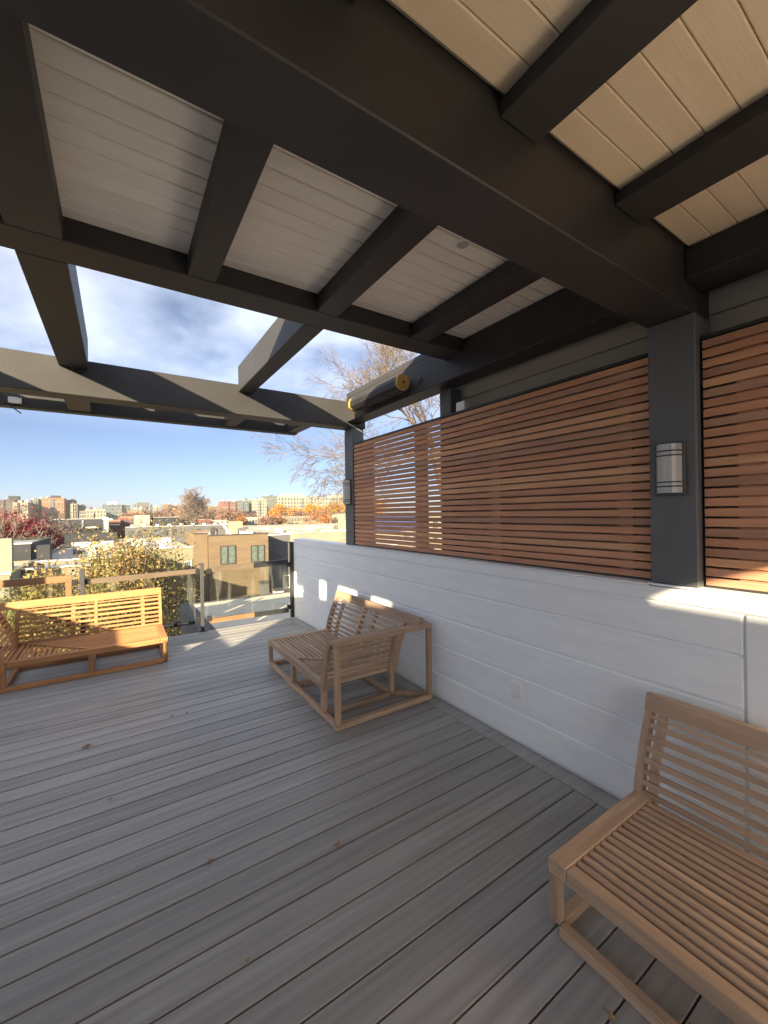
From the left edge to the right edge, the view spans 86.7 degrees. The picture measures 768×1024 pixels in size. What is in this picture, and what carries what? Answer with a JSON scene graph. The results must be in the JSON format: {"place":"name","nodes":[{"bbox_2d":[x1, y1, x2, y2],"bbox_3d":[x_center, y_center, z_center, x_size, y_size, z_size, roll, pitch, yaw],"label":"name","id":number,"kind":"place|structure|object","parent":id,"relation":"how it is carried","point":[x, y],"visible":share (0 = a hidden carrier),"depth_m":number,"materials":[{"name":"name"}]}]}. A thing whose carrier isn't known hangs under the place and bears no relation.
{"place":"outdoors","nodes":[
{"label":"outdoors","id":0,"kind":"place"},
{"bbox_2d":[0,496,19,518],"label":"building","id":1,"kind":"structure","parent":0,"point":[8,502],"depth_m":387.68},
{"bbox_2d":[13,500,31,523],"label":"building","id":2,"kind":"structure","parent":0,"point":[28,504],"depth_m":363.65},
{"bbox_2d":[14,537,50,560],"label":"building","id":3,"kind":"structure","parent":0,"point":[29,545],"depth_m":27.40,"materials":[{"name":"grey"}]},
{"bbox_2d":[29,498,40,522],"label":"building","id":4,"kind":"structure","parent":0,"point":[36,503],"depth_m":383.27,"materials":[{"name":"grey concrete"}]},
{"bbox_2d":[41,496,66,522],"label":"building","id":5,"kind":"structure","parent":0,"point":[54,506],"depth_m":390.42,"materials":[{"name":"orange brick"}]},
{"bbox_2d":[39,528,72,547],"bbox_3d":[-41.637,6.559,48.713,11.265,9.809,12.213,-1,0,-33],"label":"red maple","id":6,"kind":"object","parent":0,"point":[60,540],"depth_m":48.21,"materials":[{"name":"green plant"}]},
{"bbox_2d":[67,499,76,518],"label":"building","id":7,"kind":"structure","parent":0,"point":[71,501],"depth_m":412.58,"materials":[{"name":"grey concrete"}]},
{"bbox_2d":[70,503,78,518],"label":"building","id":8,"kind":"structure","parent":0,"point":[74,510],"depth_m":374.90,"materials":[{"name":"beige concrete"}]},
{"bbox_2d":[54,518,106,531],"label":"building","id":9,"kind":"structure","parent":0,"point":[96,523],"depth_m":109.56,"materials":[{"name":"grey concrete"}]},
{"bbox_2d":[27,532,134,608],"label":"building","id":10,"kind":"structure","parent":0,"point":[46,551],"depth_m":35.19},
{"bbox_2d":[78,504,85,515],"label":"building","id":11,"kind":"structure","parent":0,"point":[81,507],"depth_m":385.79,"materials":[{"name":"grey concrete"}]},
{"bbox_2d":[79,509,86,518],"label":"building","id":12,"kind":"structure","parent":0,"point":[83,514],"depth_m":321.87,"materials":[{"name":"beige concrete"}]},
{"bbox_2d":[86,507,106,518],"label":"building","id":13,"kind":"structure","parent":0,"point":[96,512],"depth_m":286.29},
{"bbox_2d":[102,502,121,519],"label":"building","id":14,"kind":"structure","parent":0,"point":[113,509],"depth_m":433.06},
{"bbox_2d":[109,520,120,541],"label":"building","id":15,"kind":"structure","parent":0,"point":[114,525],"depth_m":125.17,"materials":[{"name":"brick"}]},
{"bbox_2d":[122,504,129,516],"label":"building","id":16,"kind":"structure","parent":0,"point":[125,508],"depth_m":440.63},
{"bbox_2d":[120,517,133,538],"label":"building","id":17,"kind":"structure","parent":0,"point":[125,522],"depth_m":134.87,"materials":[{"name":"brick"}]},
{"bbox_2d":[131,507,141,513],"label":"building","id":18,"kind":"structure","parent":0,"point":[135,509],"depth_m":433.20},
{"bbox_2d":[134,515,149,525],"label":"building","id":19,"kind":"structure","parent":0,"point":[145,519],"depth_m":120.50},
{"bbox_2d":[134,503,151,513],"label":"building","id":20,"kind":"structure","parent":0,"point":[144,505],"depth_m":466.45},
{"bbox_2d":[153,505,158,514],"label":"building","id":21,"kind":"structure","parent":0,"point":[155,507],"depth_m":455.53,"materials":[{"name":"beige concrete"}]},
{"bbox_2d":[119,537,193,635],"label":"building","id":22,"kind":"structure","parent":0,"point":[187,550],"depth_m":37.17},
{"bbox_2d":[184,561,191,574],"bbox_3d":[-17.920,5.122,37.172,0.600,1.300,0.080,-1,0,-33],"label":"window","id":23,"kind":"structure","parent":22,"relation":"in","point":[187,563],"depth_m":37.20,"materials":[{"name":"white"}]},
{"bbox_2d":[185,589,191,603],"bbox_3d":[-17.882,7.722,37.168,0.600,1.300,0.080,-1,0,-33],"label":"window","id":24,"kind":"structure","parent":22,"relation":"in","point":[188,601],"depth_m":37.18,"materials":[{"name":"glass"}]},
{"bbox_2d":[161,503,171,511],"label":"building","id":25,"kind":"structure","parent":0,"point":[163,505],"depth_m":426.07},
{"bbox_2d":[125,523,227,543],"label":"building","id":26,"kind":"structure","parent":0,"point":[134,529],"depth_m":89.16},
{"bbox_2d":[193,519,211,524],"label":"building","id":27,"kind":"structure","parent":0,"point":[200,521],"depth_m":165.81,"materials":[{"name":"brick"}]},
{"bbox_2d":[200,505,218,515],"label":"building","id":28,"kind":"structure","parent":0,"point":[212,507],"depth_m":477.35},
{"bbox_2d":[0,246,440,512],"label":"sky","id":29,"kind":"structure","parent":0,"point":[93,461],"materials":[{"name":"blue"}]},
{"bbox_2d":[184,521,271,600],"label":"building","id":30,"kind":"structure","parent":0,"point":[235,543],"depth_m":38.79,"materials":[{"name":"brown brick"}]},
{"bbox_2d":[220,545,235,564],"bbox_3d":[-14.621,4.016,38.122,1.380,1.720,0.080,-1,0,-33],"label":"window","id":31,"kind":"structure","parent":30,"relation":"in","point":[227,553],"depth_m":38.10,"materials":[{"name":"glass"}]},
{"bbox_2d":[251,545,264,561],"bbox_3d":[-12.306,4.035,39.644,1.320,1.620,0.080,-1,0,-33],"label":"window","id":32,"kind":"structure","parent":30,"relation":"in","point":[257,551],"depth_m":39.59,"materials":[{"name":"green glass"}]},
{"bbox_2d":[219,500,237,512],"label":"building","id":33,"kind":"structure","parent":0,"point":[232,504],"depth_m":432.47,"materials":[{"name":"brick"}]},
{"bbox_2d":[180,591,294,634],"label":"building","id":34,"kind":"structure","parent":0,"point":[233,606],"depth_m":8.79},
{"bbox_2d":[238,498,248,514],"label":"building","id":35,"kind":"structure","parent":0,"point":[243,505],"depth_m":488.92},
{"bbox_2d":[245,518,256,524],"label":"building","id":36,"kind":"structure","parent":0,"point":[251,521],"depth_m":203.23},
{"bbox_2d":[248,499,254,515],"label":"building","id":37,"kind":"structure","parent":0,"point":[250,506],"depth_m":511.93,"materials":[{"name":"grey concrete"}]},
{"bbox_2d":[252,498,266,517],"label":"building","id":38,"kind":"structure","parent":0,"point":[259,506],"depth_m":470.75,"materials":[{"name":"beige concrete"}]},
{"bbox_2d":[258,580,268,594],"bbox_3d":[-11.043,8.674,37.526,0.800,4.600,0.800,-1,0,-33],"label":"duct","id":39,"kind":"object","parent":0,"point":[263,587],"visible":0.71,"depth_m":37.29,"materials":[{"name":"grey metal"}]},
{"bbox_2d":[246,530,290,592],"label":"building","id":40,"kind":"structure","parent":0,"point":[278,547],"depth_m":43.99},
{"bbox_2d":[283,575,289,587],"bbox_3d":[-10.628,7.579,44.335,0.800,1.400,0.080,-1,0,-33],"label":"window","id":41,"kind":"structure","parent":40,"relation":"in","point":[286,578],"depth_m":44.33,"materials":[{"name":"glass"}]},
{"bbox_2d":[261,495,277,515],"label":"building","id":42,"kind":"structure","parent":0,"point":[272,502],"depth_m":547.00,"materials":[{"name":"beige concrete"}]},
{"bbox_2d":[271,587,284,592],"bbox_3d":[-9.896,9.058,38.157,1.000,3.800,1.000,-1,0,-33],"label":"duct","id":43,"kind":"object","parent":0,"point":[278,590],"visible":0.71,"depth_m":37.87,"materials":[{"name":"grey metal"}]},
{"bbox_2d":[243,523,337,528],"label":"building","id":44,"kind":"structure","parent":0,"point":[282,525],"depth_m":117.03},
{"bbox_2d":[246,524,345,540],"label":"building","id":45,"kind":"structure","parent":0,"point":[334,533],"depth_m":74.10,"materials":[{"name":"beige concrete"}]},
{"bbox_2d":[277,494,342,515],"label":"building","id":46,"kind":"structure","parent":0,"point":[290,500],"depth_m":633.75,"materials":[{"name":"beige concrete"}]},
{"bbox_2d":[327,513,344,522],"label":"building","id":47,"kind":"structure","parent":0,"point":[335,516],"depth_m":219.85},
{"bbox_2d":[333,538,441,549],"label":"building","id":48,"kind":"structure","parent":0,"point":[342,541],"depth_m":62.15,"materials":[{"name":"beige concrete"}]},
{"bbox_2d":[338,515,441,538],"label":"building","id":49,"kind":"structure","parent":0,"point":[341,523],"depth_m":80.52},
{"bbox_2d":[375,516,415,546],"bbox_3d":[0.798,5.460,42.117,5.500,10.700,1.600,-1,0,-33],"label":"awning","id":50,"kind":"object","parent":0,"point":[395,521],"visible":0.02,"depth_m":41.45,"materials":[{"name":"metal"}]},
{"label":"ground","id":51,"kind":"structure","parent":0,"visible":0},
{"bbox_2d":[0,538,35,658],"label":"building","id":52,"kind":"structure","parent":51,"relation":"on","point":[7,565],"depth_m":20.97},
{"bbox_2d":[0,501,65,549],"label":"red maple","id":53,"kind":"object","parent":51,"relation":"on","point":[27,527],"visible":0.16,"depth_m":42.97,"materials":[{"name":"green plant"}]},
{"bbox_2d":[31,516,76,539],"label":"bare tree","id":54,"kind":"object","parent":51,"relation":"on","point":[51,521],"visible":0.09,"depth_m":87.36,"materials":[{"name":"grey plant"}]},
{"bbox_2d":[47,518,90,538],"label":"bare tree","id":55,"kind":"object","parent":51,"relation":"on","point":[69,528],"visible":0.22,"depth_m":85.04,"materials":[{"name":"grey plant"}]},
{"bbox_2d":[22,560,118,652],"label":"building","id":56,"kind":"structure","parent":51,"relation":"on","point":[60,570],"depth_m":23.76,"materials":[{"name":"beige"}]},
{"bbox_2d":[63,526,110,535],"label":"bare tree","id":57,"kind":"object","parent":51,"relation":"on","point":[75,531],"visible":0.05,"depth_m":83.33,"materials":[{"name":"plant"}]},
{"bbox_2d":[83,528,119,536],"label":"evergreen tree","id":58,"kind":"object","parent":51,"relation":"on","point":[92,531],"depth_m":73.58,"materials":[{"name":"green plant"}]},
{"bbox_2d":[0,507,205,658],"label":"yellow tree","id":59,"kind":"object","parent":51,"relation":"on","point":[133,564],"visible":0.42,"depth_m":11.48,"materials":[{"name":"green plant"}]},
{"bbox_2d":[103,517,111,531],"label":"utility pole","id":60,"kind":"object","parent":51,"relation":"on","point":[107,519],"visible":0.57,"depth_m":99.11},
{"bbox_2d":[118,511,142,519],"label":"autumn tree","id":61,"kind":"object","parent":51,"relation":"on","point":[127,515],"visible":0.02,"depth_m":183.96,"materials":[{"name":"brown plant"}]},
{"bbox_2d":[143,509,163,516],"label":"autumn tree","id":62,"kind":"object","parent":51,"relation":"on","point":[158,514],"visible":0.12,"depth_m":259.27,"materials":[{"name":"brown plant"}]},
{"bbox_2d":[153,506,166,515],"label":"autumn tree","id":63,"kind":"object","parent":51,"relation":"on","point":[165,508],"visible":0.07,"depth_m":289.61,"materials":[{"name":"brown plant"}]},
{"bbox_2d":[150,517,179,525],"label":"building","id":64,"kind":"structure","parent":51,"relation":"on","point":[164,520],"depth_m":124.54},
{"bbox_2d":[161,503,182,516],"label":"autumn tree","id":65,"kind":"object","parent":51,"relation":"on","point":[169,509],"visible":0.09,"depth_m":215.38,"materials":[{"name":"brown plant"}]},
{"bbox_2d":[169,508,192,516],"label":"autumn tree","id":66,"kind":"object","parent":51,"relation":"on","point":[174,509],"visible":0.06,"depth_m":198.63,"materials":[{"name":"brown plant"}]},
{"bbox_2d":[168,510,200,519],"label":"autumn tree","id":67,"kind":"object","parent":51,"relation":"on","point":[177,515],"visible":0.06,"depth_m":173.80,"materials":[{"name":"brown plant"}]},
{"bbox_2d":[175,486,210,524],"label":"bare tree","id":68,"kind":"object","parent":51,"relation":"on","point":[190,504],"visible":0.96,"depth_m":135.16,"materials":[{"name":"brown plant"}]},
{"bbox_2d":[189,533,207,602],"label":"building","id":69,"kind":"structure","parent":51,"relation":"on","point":[200,551],"depth_m":37.25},
{"bbox_2d":[199,507,217,519],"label":"autumn tree","id":70,"kind":"object","parent":51,"relation":"on","point":[211,512],"visible":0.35,"depth_m":244.83,"materials":[{"name":"brown plant"}]},
{"bbox_2d":[212,520,227,523],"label":"building","id":71,"kind":"structure","parent":51,"relation":"on","point":[217,521],"depth_m":177.49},
{"bbox_2d":[214,508,243,519],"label":"autumn tree","id":72,"kind":"object","parent":51,"relation":"on","point":[219,513],"visible":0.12,"depth_m":240.42,"materials":[{"name":"brown plant"}]},
{"bbox_2d":[217,507,244,524],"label":"autumn tree","id":73,"kind":"object","parent":51,"relation":"on","point":[228,516],"visible":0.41,"depth_m":181.18,"materials":[{"name":"brown plant"}]},
{"bbox_2d":[235,516,247,525],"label":"autumn tree","id":74,"kind":"object","parent":51,"relation":"on","point":[243,519],"visible":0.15,"depth_m":181.41,"materials":[{"name":"orange plant"}]},
{"bbox_2d":[238,511,258,517],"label":"autumn tree","id":75,"kind":"object","parent":51,"relation":"on","point":[253,515],"visible":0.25,"depth_m":280.76,"materials":[{"name":"brown plant"}]},
{"bbox_2d":[257,514,277,524],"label":"autumn tree","id":76,"kind":"object","parent":51,"relation":"on","point":[263,520],"visible":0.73,"depth_m":196.86,"materials":[{"name":"brown plant"}]},
{"bbox_2d":[264,513,288,524],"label":"autumn tree","id":77,"kind":"object","parent":51,"relation":"on","point":[280,520],"visible":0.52,"depth_m":204.93,"materials":[{"name":"orange plant"}]},
{"bbox_2d":[268,503,287,515],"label":"golden tree","id":78,"kind":"object","parent":51,"relation":"on","point":[278,509],"visible":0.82,"depth_m":332.98,"materials":[{"name":"orange plant"}]},
{"bbox_2d":[286,505,305,515],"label":"golden tree","id":79,"kind":"object","parent":51,"relation":"on","point":[291,511],"visible":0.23,"depth_m":333.40,"materials":[{"name":"orange plant"}]},
{"bbox_2d":[289,508,304,515],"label":"autumn tree","id":80,"kind":"object","parent":51,"relation":"on","point":[295,513],"visible":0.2,"depth_m":237.68,"materials":[{"name":"brown plant"}]},
{"bbox_2d":[284,516,320,523],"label":"building","id":81,"kind":"structure","parent":51,"relation":"on","point":[294,519],"depth_m":221.41,"materials":[{"name":"beige concrete"}]},
{"bbox_2d":[301,501,319,515],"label":"golden tree","id":82,"kind":"object","parent":51,"relation":"on","point":[309,507],"visible":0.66,"depth_m":350.93,"materials":[{"name":"orange plant"}]},
{"bbox_2d":[301,510,334,523],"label":"autumn tree","id":83,"kind":"object","parent":51,"relation":"on","point":[323,519],"visible":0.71,"depth_m":203.32,"materials":[{"name":"orange plant"}]},
{"bbox_2d":[314,502,328,511],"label":"golden tree","id":84,"kind":"object","parent":51,"relation":"on","point":[318,507],"visible":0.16,"depth_m":356.58,"materials":[{"name":"orange plant"}]},
{"bbox_2d":[323,500,341,514],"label":"golden tree","id":85,"kind":"object","parent":51,"relation":"on","point":[335,506],"visible":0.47,"depth_m":361.46,"materials":[{"name":"orange plant"}]},
{"bbox_2d":[250,339,441,541],"bbox_3d":[0.395,1.705,15.173,9.906,18.145,6.122,-1,0,-33],"label":"bare tree","id":86,"kind":"object","parent":51,"relation":"on","point":[385,369],"visible":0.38,"depth_m":14.64,"materials":[{"name":"beige plant"}]},
{"bbox_3d":[0.841,6.396,-0.966,6.200,8.690,15.580,-1,0,-33],"label":"house body","id":87,"kind":"object","parent":51,"relation":"on","visible":0},
{"bbox_2d":[0,617,767,1023],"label":"deck","id":88,"kind":"structure","parent":87,"relation":"on","point":[420,895],"depth_m":2.07,"materials":[{"name":"grey wood"}]},
{"bbox_2d":[0,587,167,693],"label":"corner sofa","id":89,"kind":"object","parent":88,"relation":"on","point":[91,647],"visible":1,"depth_m":4.83,"materials":[{"name":"brown wood"}]},
{"bbox_2d":[0,542,294,650],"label":"glass railing","id":90,"kind":"object","parent":88,"relation":"on","point":[68,581],"visible":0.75,"depth_m":6.09,"materials":[{"name":"metal"}]},
{"bbox_2d":[268,590,432,730],"bbox_3d":[-0.449,1.383,4.269,1.004,0.764,1.762,-1,0,-33],"label":"corner sofa","id":91,"kind":"object","parent":88,"relation":"on","point":[334,659],"visible":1,"depth_m":3.82,"materials":[{"name":"brown wood"}]},
{"bbox_2d":[0,0,767,587],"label":"pergola","id":92,"kind":"object","parent":88,"relation":"on","point":[304,172],"visible":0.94,"depth_m":1.63,"materials":[{"name":"paint"}]},
{"bbox_2d":[3,393,21,413],"bbox_3d":[-3.692,-1.076,4.044,0.137,0.189,0.072,-1,0,-33],"label":"junction box","id":93,"kind":"object","parent":92,"relation":"attached to","point":[16,400],"visible":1,"depth_m":4.05,"materials":[{"name":"white plastic"}]},
{"bbox_2d":[343,479,351,504],"bbox_3d":[-0.501,-0.260,5.401,0.072,0.340,0.160,-1,0,-33],"label":"wall sconce","id":94,"kind":"object","parent":92,"relation":"attached to","point":[347,497],"depth_m":5.35,"materials":[{"name":"metal"}]},
{"bbox_2d":[348,373,421,411],"bbox_3d":[-0.027,-1.285,4.402,0.186,0.169,1.169,-1,0,-33],"label":"patio heater","id":95,"kind":"object","parent":92,"relation":"attached to","point":[398,384],"visible":1,"depth_m":4.29,"materials":[{"name":"black metal"}]},
{"bbox_2d":[454,238,471,249],"bbox_3d":[0.436,-1.482,2.254,0.098,0.007,0.098,-1,0,-33],"label":"ceiling light","id":96,"kind":"object","parent":92,"relation":"attached to","point":[462,244],"visible":0.98,"depth_m":2.25,"materials":[{"name":"white plastic"}]},
{"bbox_2d":[454,269,767,579],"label":"wall","id":97,"kind":"structure","parent":92,"relation":"attached to","point":[741,301],"depth_m":2.87,"materials":[{"name":"wood"}]},
{"bbox_2d":[654,440,685,495],"bbox_3d":[1.546,-0.236,2.216,0.072,0.292,0.145,-1,0,-33],"label":"wall sconce","id":98,"kind":"object","parent":92,"relation":"attached to","point":[670,468],"depth_m":2.18,"materials":[{"name":"metal"}]},
{"bbox_2d":[294,538,767,862],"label":"parapet wall","id":99,"kind":"structure","parent":88,"relation":"on","point":[587,661],"depth_m":2.70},
{"bbox_2d":[354,353,650,580],"bbox_3d":[0.608,-0.249,3.856,0.061,1.334,3.539,-1,0,-33],"label":"slat screen","id":100,"kind":"object","parent":99,"relation":"on","point":[626,521],"visible":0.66,"depth_m":3.07,"materials":[{"name":"brown wood"}]},
{"bbox_2d":[456,400,468,411],"bbox_3d":[0.727,-0.961,3.720,0.085,0.085,0.110,-1,0,-33],"label":"sensor box","id":101,"kind":"object","parent":100,"relation":"on","point":[462,405],"visible":0.67,"depth_m":3.68,"materials":[{"name":"white plastic"}]},
{"bbox_2d":[511,680,522,699],"bbox_3d":[0.999,1.347,3.074,0.025,0.125,0.096,-1,0,-33],"label":"wall outlet","id":102,"kind":"object","parent":99,"relation":"attached to","point":[516,690],"depth_m":3.06,"materials":[{"name":"white plastic"}]},
{"bbox_2d":[701,316,767,594],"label":"slat screen","id":103,"kind":"object","parent":99,"relation":"on","point":[749,366],"visible":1,"depth_m":2.04,"materials":[{"name":"brown wood"}]},
{"bbox_2d":[603,1006,615,1021],"bbox_3d":[0.781,1.737,1.408,0.027,0.009,0.049,-1,0,-12],"label":"fallen leaf","id":104,"kind":"object","parent":88,"relation":"on","point":[612,1018],"visible":1,"depth_m":1.40,"materials":[{"name":"brown plant"}]},
{"bbox_2d":[548,692,767,1023],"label":"bench","id":105,"kind":"object","parent":88,"relation":"on","point":[724,880],"visible":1,"depth_m":1.65,"materials":[{"name":"brown wood"}]}
]}

